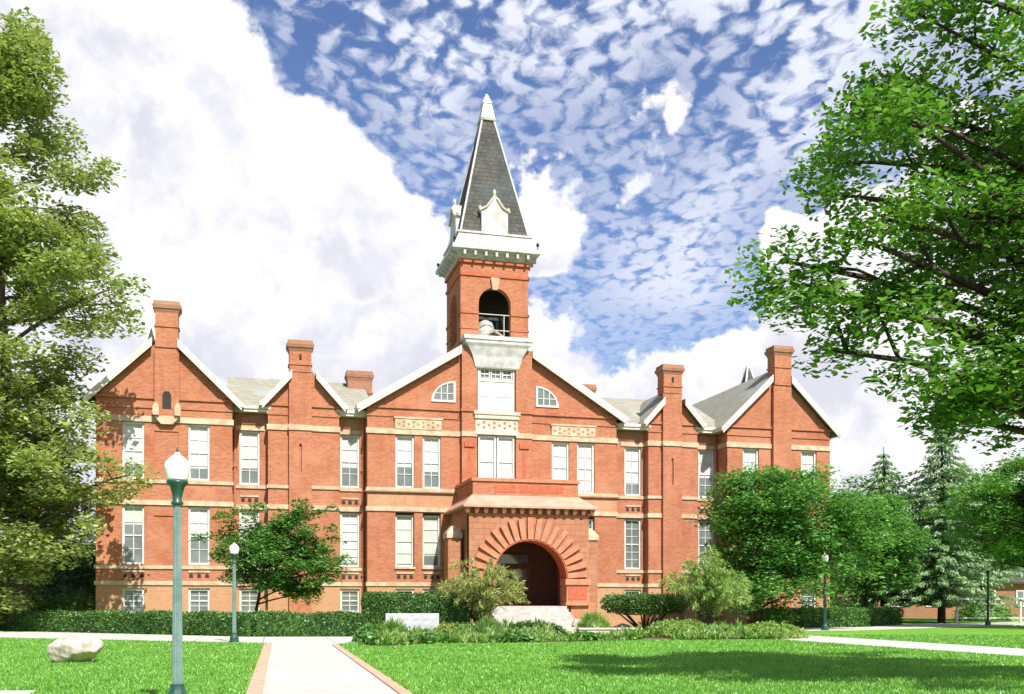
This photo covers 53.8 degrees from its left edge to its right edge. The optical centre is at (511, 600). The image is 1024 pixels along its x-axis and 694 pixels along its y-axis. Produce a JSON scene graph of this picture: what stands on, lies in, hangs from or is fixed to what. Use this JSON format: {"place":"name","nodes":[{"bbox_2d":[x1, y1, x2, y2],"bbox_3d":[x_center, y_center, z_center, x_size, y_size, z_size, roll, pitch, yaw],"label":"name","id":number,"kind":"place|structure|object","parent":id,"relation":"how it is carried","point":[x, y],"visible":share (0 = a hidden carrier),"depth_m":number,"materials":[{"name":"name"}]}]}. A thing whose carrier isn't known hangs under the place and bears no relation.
{"place":"outdoors","nodes":[
{"label":"outdoors","id":0,"kind":"place"},
{"bbox_2d":[0,690,37,693],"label":"corner path","id":1,"kind":"structure","parent":0,"point":[15,691],"depth_m":17.46,"materials":[{"name":"concrete"}]},
{"bbox_2d":[0,570,44,610],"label":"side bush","id":2,"kind":"object","parent":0,"point":[38,593],"visible":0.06,"depth_m":57.00,"materials":[{"name":"green plant"}]},
{"bbox_2d":[0,618,1023,693],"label":"lawn","id":3,"kind":"structure","parent":0,"point":[1018,630],"depth_m":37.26,"materials":[{"name":"green plant"}]},
{"bbox_2d":[0,516,95,606],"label":"side bush","id":4,"kind":"object","parent":3,"relation":"on","point":[80,580],"visible":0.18,"depth_m":64.69,"materials":[{"name":"green plant"}]},
{"bbox_2d":[1,399,95,570],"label":"background tree","id":5,"kind":"object","parent":3,"relation":"on","point":[73,465],"visible":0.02,"depth_m":74.58,"materials":[{"name":"green plant"}]},
{"bbox_2d":[32,591,95,611],"bbox_3d":[-23.852,0.564,54.429,5.877,2.154,2.815,0,0,0],"label":"side bush","id":6,"kind":"object","parent":3,"relation":"on","point":[59,603],"visible":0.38,"depth_m":54.09,"materials":[{"name":"green plant"}]},
{"bbox_2d":[46,635,103,662],"bbox_3d":[-11.151,1.280,25.765,1.369,0.761,0.948,0,0,-11],"label":"boulder","id":7,"kind":"object","parent":3,"relation":"on","point":[78,648],"visible":0.95,"depth_m":25.50,"materials":[{"name":"stone"}]},
{"bbox_2d":[0,7,160,630],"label":"shade tree","id":8,"kind":"object","parent":3,"relation":"on","point":[27,260],"visible":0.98,"depth_m":50.60,"materials":[{"name":"green plant"}]},
{"bbox_2d":[164,447,190,693],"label":"street lamp","id":9,"kind":"object","parent":3,"relation":"on","point":[177,467],"visible":1,"depth_m":14.64,"materials":[{"name":"metal"}]},
{"bbox_2d":[0,609,367,636],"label":"clipped hedge","id":10,"kind":"object","parent":3,"relation":"on","point":[261,623],"visible":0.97,"depth_m":45.88,"materials":[{"name":"green plant"}]},
{"bbox_2d":[0,631,397,693],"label":"walkway","id":11,"kind":"structure","parent":3,"relation":"on","point":[310,665],"depth_m":25.18,"materials":[{"name":"concrete"}]},
{"bbox_2d":[229,542,239,642],"bbox_3d":[-10.427,-0.312,37.900,0.400,3.825,0.400,0,0,0],"label":"street lamp","id":12,"kind":"object","parent":11,"relation":"on","point":[234,552],"visible":0.98,"depth_m":37.84,"materials":[{"name":"metal"}]},
{"bbox_2d":[246,644,271,693],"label":"walkway edging","id":13,"kind":"object","parent":11,"relation":"on","point":[256,684],"visible":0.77,"depth_m":21.40,"materials":[{"name":"brick"}]},
{"bbox_2d":[332,644,412,693],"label":"walkway edging","id":14,"kind":"object","parent":11,"relation":"on","point":[393,685],"visible":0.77,"depth_m":21.40,"materials":[{"name":"brick"}]},
{"bbox_2d":[188,498,354,611],"bbox_3d":[-11.106,-1.642,48.309,6.935,6.508,5.782,0,0,26],"label":"young tree","id":15,"kind":"object","parent":3,"relation":"on","point":[263,548],"visible":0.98,"depth_m":47.69,"materials":[{"name":"green plant"}]},
{"bbox_2d":[361,590,471,628],"bbox_3d":[-4.451,0.589,47.467,5.188,2.135,2.346,0,0,-4],"label":"clipped hedge","id":16,"kind":"object","parent":3,"relation":"on","point":[376,606],"visible":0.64,"depth_m":46.58,"materials":[{"name":"green plant"}]},
{"bbox_2d":[82,94,841,629],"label":"college hall","id":17,"kind":"structure","parent":3,"relation":"on","point":[556,488],"depth_m":57.96,"materials":[{"name":"brick"}]},
{"bbox_2d":[121,588,143,614],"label":"window","id":18,"kind":"structure","parent":17,"relation":"in","point":[132,598],"depth_m":53.57,"materials":[{"name":"white glass"}]},
{"bbox_2d":[122,421,143,478],"bbox_3d":[-20.078,-7.940,53.571,1.100,3.020,0.160,0,0,-15],"label":"window","id":19,"kind":"structure","parent":17,"relation":"in","point":[132,432],"depth_m":53.58,"materials":[{"name":"white glass"}]},
{"bbox_2d":[122,506,143,563],"bbox_3d":[-20.078,-3.450,53.571,1.100,3.100,0.160,0,0,-15],"label":"window","id":20,"kind":"structure","parent":17,"relation":"in","point":[133,534],"depth_m":53.58,"materials":[{"name":"white glass"}]},
{"bbox_2d":[188,424,209,480],"bbox_3d":[-16.859,-7.940,54.433,1.100,3.020,0.160,0,0,-15],"label":"window","id":21,"kind":"structure","parent":17,"relation":"in","point":[198,435],"depth_m":54.44,"materials":[{"name":"white glass"}]},
{"bbox_2d":[188,507,209,564],"bbox_3d":[-16.859,-3.450,54.433,1.100,3.100,0.160,0,0,-15],"label":"window","id":22,"kind":"structure","parent":17,"relation":"in","point":[198,517],"depth_m":54.44,"materials":[{"name":"white glass"}]},
{"bbox_2d":[188,588,209,611],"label":"window","id":23,"kind":"structure","parent":17,"relation":"in","point":[198,598],"depth_m":54.42,"materials":[{"name":"white paint"}]},
{"bbox_2d":[239,430,259,484],"bbox_3d":[-14.671,-7.940,56.469,1.100,3.020,0.160,0,0,-15],"label":"window","id":24,"kind":"structure","parent":17,"relation":"in","point":[249,441],"depth_m":56.47,"materials":[{"name":"white paint"}]},
{"bbox_2d":[239,510,259,565],"bbox_3d":[-14.671,-3.450,56.469,1.100,3.100,0.160,0,0,-15],"label":"window","id":25,"kind":"structure","parent":17,"relation":"in","point":[240,514],"depth_m":56.44,"materials":[{"name":"white paint"}]},
{"bbox_2d":[239,589,259,613],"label":"window","id":26,"kind":"structure","parent":17,"relation":"in","point":[247,599],"depth_m":56.45,"materials":[{"name":"white paint"}]},
{"bbox_2d":[340,435,358,487],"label":"window","id":27,"kind":"structure","parent":17,"relation":"in","point":[349,444],"depth_m":57.90,"materials":[{"name":"white paint"}]},
{"bbox_2d":[340,513,358,566],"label":"window","id":28,"kind":"structure","parent":17,"relation":"in","point":[349,522],"depth_m":57.92,"materials":[{"name":"white glass"}]},
{"bbox_2d":[340,589,360,614],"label":"window","id":29,"kind":"structure","parent":17,"relation":"in","point":[349,598],"depth_m":57.90,"materials":[{"name":"white glass"}]},
{"bbox_2d":[395,435,413,487],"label":"window","id":30,"kind":"structure","parent":17,"relation":"in","point":[404,445],"depth_m":57.82,"materials":[{"name":"white glass"}]},
{"bbox_2d":[395,589,413,593],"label":"window","id":31,"kind":"structure","parent":17,"relation":"in","point":[410,591],"depth_m":57.82,"materials":[{"name":"white paint"}]},
{"bbox_2d":[394,515,415,568],"bbox_3d":[-6.150,-3.330,57.784,1.200,3.100,0.470,0,0,-15],"label":"window","id":32,"kind":"structure","parent":17,"relation":"in","point":[404,524],"depth_m":57.96,"materials":[{"name":"beige glass"}]},
{"bbox_2d":[423,589,438,592],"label":"window","id":33,"kind":"structure","parent":17,"relation":"in","point":[424,590],"depth_m":58.17,"materials":[{"name":"white paint"}]},
{"bbox_2d":[423,437,439,488],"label":"window","id":34,"kind":"structure","parent":17,"relation":"in","point":[431,445],"depth_m":58.23,"materials":[{"name":"white glass"}]},
{"bbox_2d":[422,515,441,568],"bbox_3d":[-4.649,-3.330,58.186,1.170,3.100,0.470,0,0,-15],"label":"window","id":35,"kind":"structure","parent":17,"relation":"in","point":[431,524],"depth_m":58.36,"materials":[{"name":"white glass"}]},
{"bbox_2d":[431,381,455,402],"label":"lunette window","id":36,"kind":"structure","parent":17,"relation":"in","point":[446,392],"depth_m":58.24,"materials":[{"name":"white paint"}]},
{"bbox_2d":[479,368,489,378],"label":"window","id":37,"kind":"structure","parent":17,"relation":"in","point":[483,373],"depth_m":58.74,"materials":[{"name":"white paint"}]},
{"bbox_2d":[478,435,495,477],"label":"window","id":38,"kind":"structure","parent":17,"relation":"in","point":[486,444],"depth_m":58.74,"materials":[{"name":"white glass"}]},
{"bbox_2d":[490,369,500,379],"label":"window","id":39,"kind":"structure","parent":17,"relation":"in","point":[495,374],"depth_m":58.92,"materials":[{"name":"white paint"}]},
{"bbox_2d":[496,436,513,477],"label":"window","id":40,"kind":"structure","parent":17,"relation":"in","point":[504,445],"depth_m":59.02,"materials":[{"name":"white paint"}]},
{"bbox_2d":[501,370,511,379],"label":"window","id":41,"kind":"structure","parent":17,"relation":"in","point":[505,374],"depth_m":59.10,"materials":[{"name":"white paint"}]},
{"bbox_2d":[536,386,558,407],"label":"lunette window","id":42,"kind":"structure","parent":17,"relation":"in","point":[544,397],"depth_m":59.79,"materials":[{"name":"white paint"}]},
{"bbox_2d":[552,442,568,479],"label":"window","id":43,"kind":"structure","parent":17,"relation":"in","point":[560,450],"depth_m":60.24,"materials":[{"name":"white glass"}]},
{"bbox_2d":[577,443,593,492],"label":"window","id":44,"kind":"structure","parent":17,"relation":"in","point":[585,451],"depth_m":60.67,"materials":[{"name":"white glass"}]},
{"bbox_2d":[589,519,592,528],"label":"window","id":45,"kind":"structure","parent":17,"relation":"in","point":[590,520],"depth_m":60.82,"materials":[{"name":"white paint"}]},
{"bbox_2d":[625,447,640,495],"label":"window","id":46,"kind":"structure","parent":17,"relation":"in","point":[632,454],"depth_m":62.43,"materials":[{"name":"white glass"}]},
{"bbox_2d":[625,519,640,568],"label":"window","id":47,"kind":"structure","parent":17,"relation":"in","point":[632,526],"depth_m":62.43,"materials":[{"name":"grey glass"}]},
{"bbox_2d":[625,590,640,610],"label":"window","id":48,"kind":"structure","parent":17,"relation":"in","point":[626,591],"depth_m":62.37,"materials":[{"name":"white paint"}]},
{"bbox_2d":[698,450,713,497],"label":"window","id":49,"kind":"structure","parent":17,"relation":"in","point":[705,458],"depth_m":63.70,"materials":[{"name":"white glass"}]},
{"bbox_2d":[698,521,713,568],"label":"window","id":50,"kind":"structure","parent":17,"relation":"in","point":[704,533],"depth_m":63.67,"materials":[{"name":"white glass"}]},
{"bbox_2d":[743,448,757,490],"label":"window","id":51,"kind":"structure","parent":17,"relation":"in","point":[750,455],"depth_m":62.92,"materials":[{"name":"white paint"}]},
{"bbox_2d":[801,450,815,490],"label":"window","id":52,"kind":"structure","parent":17,"relation":"in","point":[808,458],"depth_m":63.99,"materials":[{"name":"white glass"}]},
{"bbox_2d":[801,590,815,607],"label":"window","id":53,"kind":"structure","parent":17,"relation":"in","point":[803,597],"depth_m":64.00,"materials":[{"name":"white paint"}]},
{"bbox_2d":[366,636,747,645],"bbox_3d":[1.744,1.619,43.903,18.709,0.062,11.533,0,0,-22],"label":"flower bed","id":54,"kind":"object","parent":3,"relation":"on","point":[647,638],"visible":0.13,"depth_m":40.73,"materials":[{"name":"soil"}]},
{"bbox_2d":[351,622,388,641],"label":"mound shrub","id":55,"kind":"object","parent":54,"relation":"on","point":[364,629],"visible":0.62,"depth_m":38.23,"materials":[{"name":"green plant"}]},
{"bbox_2d":[381,616,410,632],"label":"grassy clump","id":56,"kind":"object","parent":54,"relation":"on","point":[392,625],"visible":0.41,"depth_m":39.08,"materials":[{"name":"green plant"}]},
{"bbox_2d":[386,613,438,629],"bbox_3d":[-4.279,1.085,43.398,2.280,1.030,0.283,0,0,-3],"label":"stone sign","id":57,"kind":"object","parent":54,"relation":"on","point":[426,620],"visible":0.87,"depth_m":43.28,"materials":[{"name":"stone"}]},
{"bbox_2d":[435,621,456,632],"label":"mound shrub","id":58,"kind":"object","parent":54,"relation":"on","point":[444,625],"visible":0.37,"depth_m":40.46,"materials":[{"name":"green plant"}]},
{"bbox_2d":[450,622,474,628],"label":"mound shrub","id":59,"kind":"object","parent":54,"relation":"on","point":[466,624],"visible":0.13,"depth_m":41.90,"materials":[{"name":"green plant"}]},
{"bbox_2d":[435,553,530,622],"bbox_3d":[-1.436,-0.300,47.006,4.787,3.820,4.744,0,0,0],"label":"spiky shrub","id":60,"kind":"object","parent":54,"relation":"on","point":[482,597],"visible":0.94,"depth_m":46.41,"materials":[{"name":"green plant"}]},
{"bbox_2d":[473,613,505,633],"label":"grassy clump","id":61,"kind":"object","parent":54,"relation":"on","point":[485,625],"visible":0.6,"depth_m":40.27,"materials":[{"name":"green plant"}]},
{"bbox_2d":[505,619,571,633],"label":"mound shrub","id":62,"kind":"object","parent":54,"relation":"on","point":[530,624],"visible":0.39,"depth_m":43.37,"materials":[{"name":"green plant"}]},
{"bbox_2d":[562,627,577,632],"bbox_3d":[2.764,1.456,46.614,0.912,0.450,0.561,0,0,0],"label":"garden stone","id":63,"kind":"object","parent":54,"relation":"on","point":[572,629],"visible":0.22,"depth_m":46.44,"materials":[{"name":"beige stone"}]},
{"bbox_2d":[357,616,788,645],"bbox_3d":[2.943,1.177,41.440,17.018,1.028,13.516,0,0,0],"label":"bed plants","id":64,"kind":"object","parent":54,"relation":"on","point":[713,631],"visible":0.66,"depth_m":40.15,"materials":[{"name":"green plant"}]},
{"bbox_2d":[571,619,581,626],"bbox_3d":[3.296,1.272,48.490,0.913,0.772,0.704,0,0,0],"label":"garden stone","id":65,"kind":"object","parent":54,"relation":"on","point":[574,622],"visible":0.18,"depth_m":48.26,"materials":[{"name":"beige stone"}]},
{"bbox_2d":[574,609,612,631],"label":"grassy clump","id":66,"kind":"object","parent":54,"relation":"on","point":[594,620],"visible":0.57,"depth_m":45.31,"materials":[{"name":"green plant"}]},
{"bbox_2d":[577,628,641,634],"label":"garden wall","id":67,"kind":"structure","parent":54,"relation":"on","point":[595,630],"depth_m":42.05,"materials":[{"name":"stone"}]},
{"bbox_2d":[611,623,630,627],"bbox_3d":[5.265,1.408,49.184,1.056,0.570,0.676,0,0,0],"label":"garden stone","id":68,"kind":"object","parent":54,"relation":"on","point":[621,625],"visible":0.38,"depth_m":49.03,"materials":[{"name":"grey stone"}]},
{"bbox_2d":[599,591,689,630],"bbox_3d":[6.303,0.608,47.995,4.377,2.087,2.180,0,0,0],"label":"flat topped shrub","id":69,"kind":"object","parent":54,"relation":"on","point":[660,604],"visible":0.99,"depth_m":47.57,"materials":[{"name":"green plant"}]},
{"bbox_2d":[642,617,705,637],"bbox_3d":[7.182,1.163,42.962,3.565,0.889,1.855,0,0,0],"label":"mound shrub","id":70,"kind":"object","parent":54,"relation":"on","point":[661,629],"visible":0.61,"depth_m":42.69,"materials":[{"name":"green plant"}]},
{"bbox_2d":[658,543,754,625],"bbox_3d":[8.957,-0.514,46.371,4.569,4.247,4.760,0,0,0],"label":"feathery shrub","id":71,"kind":"object","parent":54,"relation":"on","point":[708,603],"visible":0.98,"depth_m":45.96,"materials":[{"name":"green plant"}]},
{"bbox_2d":[735,620,810,638],"bbox_3d":[10.832,1.209,41.964,3.303,0.787,1.883,0,0,0],"label":"mound shrub","id":72,"kind":"object","parent":54,"relation":"on","point":[792,631],"visible":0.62,"depth_m":41.67,"materials":[{"name":"green plant"}]},
{"bbox_2d":[688,461,914,624],"bbox_3d":[15.698,-3.048,55.703,12.386,9.370,8.981,0,0,0],"label":"round tree","id":73,"kind":"object","parent":3,"relation":"on","point":[767,526],"visible":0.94,"depth_m":53.73,"materials":[{"name":"green plant"}]},
{"bbox_2d":[821,552,828,629],"bbox_3d":[16.485,-0.485,53.200,0.436,4.169,0.436,0,0,0],"label":"street lamp","id":74,"kind":"object","parent":3,"relation":"on","point":[824,626],"visible":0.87,"depth_m":53.13,"materials":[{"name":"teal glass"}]},
{"bbox_2d":[747,606,904,627],"bbox_3d":[19.639,0.981,60.937,13.752,1.358,3.094,0,0,-36],"label":"clipped hedge","id":75,"kind":"object","parent":3,"relation":"on","point":[863,616],"visible":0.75,"depth_m":59.40,"materials":[{"name":"green plant"}]},
{"bbox_2d":[840,600,879,607],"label":"bush","id":76,"kind":"object","parent":3,"relation":"on","point":[875,605],"visible":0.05,"depth_m":79.74,"materials":[{"name":"green plant"}]},
{"bbox_2d":[724,0,1023,455],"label":"shade tree","id":77,"kind":"object","parent":3,"relation":"on","point":[974,397],"visible":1,"depth_m":17.12,"materials":[{"name":"green plant"}]},
{"bbox_2d":[830,474,939,606],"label":"linden","id":78,"kind":"object","parent":3,"relation":"on","point":[900,574],"visible":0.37,"depth_m":65.23,"materials":[{"name":"green plant"}]},
{"bbox_2d":[830,470,947,550],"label":"background tree","id":79,"kind":"object","parent":3,"relation":"on","point":[898,483],"visible":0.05,"depth_m":111.87,"materials":[{"name":"green plant"}]},
{"bbox_2d":[830,447,969,608],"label":"spruce","id":80,"kind":"object","parent":3,"relation":"on","point":[855,598],"visible":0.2,"depth_m":74.57,"materials":[{"name":"green plant"}]},
{"bbox_2d":[860,423,1023,622],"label":"spruce","id":81,"kind":"object","parent":3,"relation":"on","point":[943,573],"visible":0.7,"depth_m":69.97,"materials":[{"name":"green plant"}]},
{"bbox_2d":[915,451,1023,571],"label":"maple","id":82,"kind":"object","parent":3,"relation":"on","point":[1009,504],"visible":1,"depth_m":57.16,"materials":[{"name":"green plant"}]},
{"bbox_2d":[915,463,1023,595],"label":"linden","id":83,"kind":"object","parent":3,"relation":"on","point":[975,476],"visible":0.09,"depth_m":76.79,"materials":[{"name":"green plant"}]},
{"bbox_2d":[951,600,1016,621],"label":"bush","id":84,"kind":"object","parent":3,"relation":"on","point":[969,613],"visible":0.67,"depth_m":75.35,"materials":[{"name":"green plant"}]},
{"bbox_2d":[952,458,1022,492],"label":"background tree","id":85,"kind":"object","parent":3,"relation":"on","point":[988,467],"visible":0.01,"depth_m":117.33,"materials":[{"name":"green plant"}]},
{"bbox_2d":[956,598,1023,622],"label":"rail fence","id":86,"kind":"object","parent":3,"relation":"on","point":[1020,617],"visible":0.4,"depth_m":69.19,"materials":[{"name":"white paint"}]},
{"bbox_2d":[0,0,1023,551],"label":"sky","id":87,"kind":"structure","parent":0,"point":[296,169],"materials":[{"name":"blue"}]},
{"bbox_2d":[778,635,1023,656],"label":"side path","id":88,"kind":"structure","parent":0,"point":[950,647],"depth_m":35.17,"materials":[{"name":"concrete"}]},
{"bbox_2d":[796,622,1023,630],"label":"cross path","id":89,"kind":"structure","parent":0,"point":[931,625],"depth_m":60.51,"materials":[{"name":"concrete"}]},
{"bbox_2d":[985,564,991,625],"bbox_3d":[29.696,-0.370,63.000,0.412,3.940,0.412,0,0,0],"label":"street lamp","id":90,"kind":"object","parent":89,"relation":"on","point":[987,622],"visible":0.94,"depth_m":62.94,"materials":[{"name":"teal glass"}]},
{"bbox_2d":[830,558,1023,617],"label":"house","id":91,"kind":"structure","parent":0,"point":[1016,589],"depth_m":88.92,"materials":[{"name":"brick"}]},
{"bbox_2d":[1016,590,1023,606],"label":"window","id":92,"kind":"structure","parent":91,"relation":"in","point":[1019,593],"depth_m":88.32,"materials":[{"name":"white paint"}]}
]}

